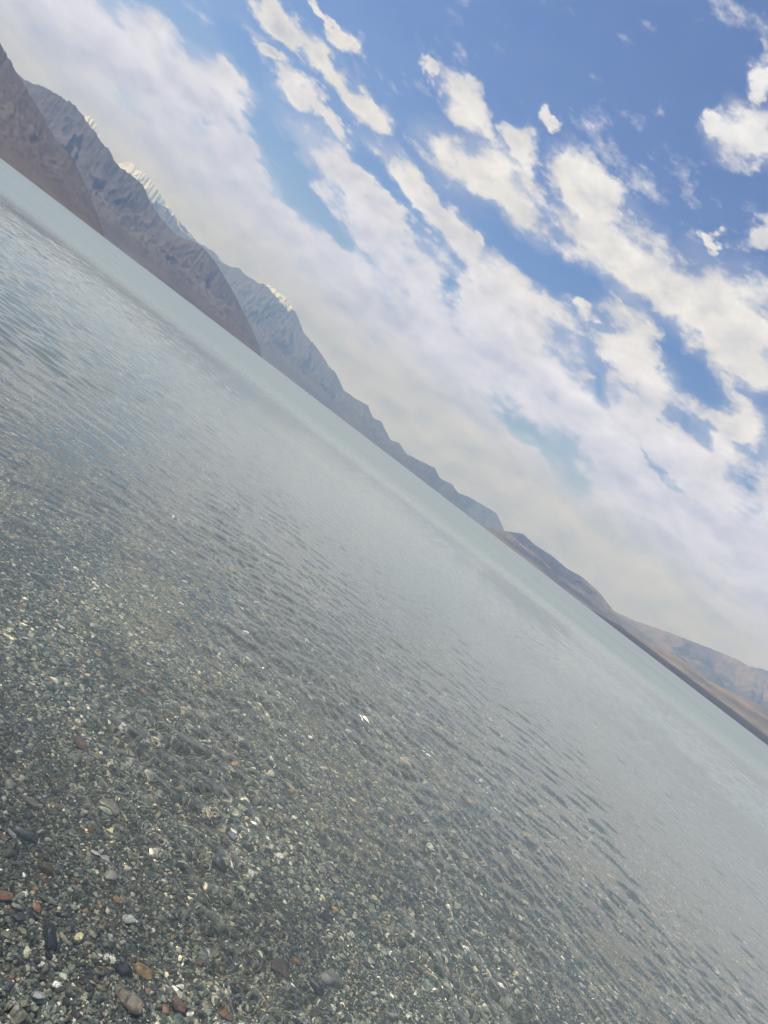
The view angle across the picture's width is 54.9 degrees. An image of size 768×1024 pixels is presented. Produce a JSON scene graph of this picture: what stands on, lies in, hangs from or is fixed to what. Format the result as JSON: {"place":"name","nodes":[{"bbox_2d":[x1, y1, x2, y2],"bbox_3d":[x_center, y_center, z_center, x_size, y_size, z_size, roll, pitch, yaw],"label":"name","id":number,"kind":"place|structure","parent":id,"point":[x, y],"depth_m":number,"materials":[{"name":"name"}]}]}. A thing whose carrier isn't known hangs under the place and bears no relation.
{"place":"outdoors","nodes":[
{"label":"outdoors","id":0,"kind":"place"},
{"bbox_2d":[0,44,134,260],"bbox_3d":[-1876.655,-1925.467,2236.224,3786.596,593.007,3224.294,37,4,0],"label":"mountain","id":1,"kind":"structure","parent":0,"point":[34,151],"depth_m":2051.54,"materials":[{"name":"grey stone"}]},
{"bbox_2d":[16,72,261,357],"bbox_3d":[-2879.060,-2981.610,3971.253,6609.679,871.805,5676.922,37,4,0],"label":"mountain","id":2,"kind":"structure","parent":0,"point":[135,227],"depth_m":3963.16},
{"bbox_2d":[81,113,418,477],"bbox_3d":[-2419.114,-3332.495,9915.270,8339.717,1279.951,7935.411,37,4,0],"label":"mountain","id":3,"kind":"structure","parent":0,"point":[288,348],"depth_m":9914.08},
{"bbox_2d":[0,158,767,1023],"bbox_3d":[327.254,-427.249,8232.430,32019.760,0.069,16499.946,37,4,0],"label":"water","id":4,"kind":"structure","parent":0,"point":[312,710],"depth_m":4.56,"materials":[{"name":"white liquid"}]},
{"bbox_2d":[0,0,767,670],"label":"sky","id":5,"kind":"structure","parent":0,"point":[529,237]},
{"bbox_2d":[403,453,468,515],"bbox_3d":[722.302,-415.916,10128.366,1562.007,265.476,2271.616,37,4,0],"label":"mountain","id":6,"kind":"structure","parent":0,"point":[427,474],"depth_m":9837.35,"materials":[{"name":"grey stone"}]},
{"bbox_2d":[457,492,503,530],"bbox_3d":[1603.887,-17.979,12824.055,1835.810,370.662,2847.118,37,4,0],"label":"mountain","id":7,"kind":"structure","parent":0,"point":[481,514],"depth_m":12834.71,"materials":[{"name":"grey stone"}]},
{"bbox_2d":[474,520,638,635],"bbox_3d":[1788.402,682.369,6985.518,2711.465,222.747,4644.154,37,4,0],"label":"hills","id":8,"kind":"structure","parent":0,"point":[582,590],"depth_m":6313.73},
{"bbox_2d":[560,586,767,744],"bbox_3d":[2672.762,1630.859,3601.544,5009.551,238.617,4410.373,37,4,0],"label":"hills","id":9,"kind":"structure","parent":0,"point":[750,716],"depth_m":3206.43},
{"bbox_2d":[614,611,767,707],"bbox_3d":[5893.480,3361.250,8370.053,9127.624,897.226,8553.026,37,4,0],"label":"hills","id":10,"kind":"structure","parent":0,"point":[735,676],"depth_m":9473.25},
{"bbox_2d":[751,667,767,674],"bbox_3d":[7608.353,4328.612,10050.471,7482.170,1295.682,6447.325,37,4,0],"label":"hills","id":11,"kind":"structure","parent":0,"point":[763,671],"depth_m":11437.90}
]}

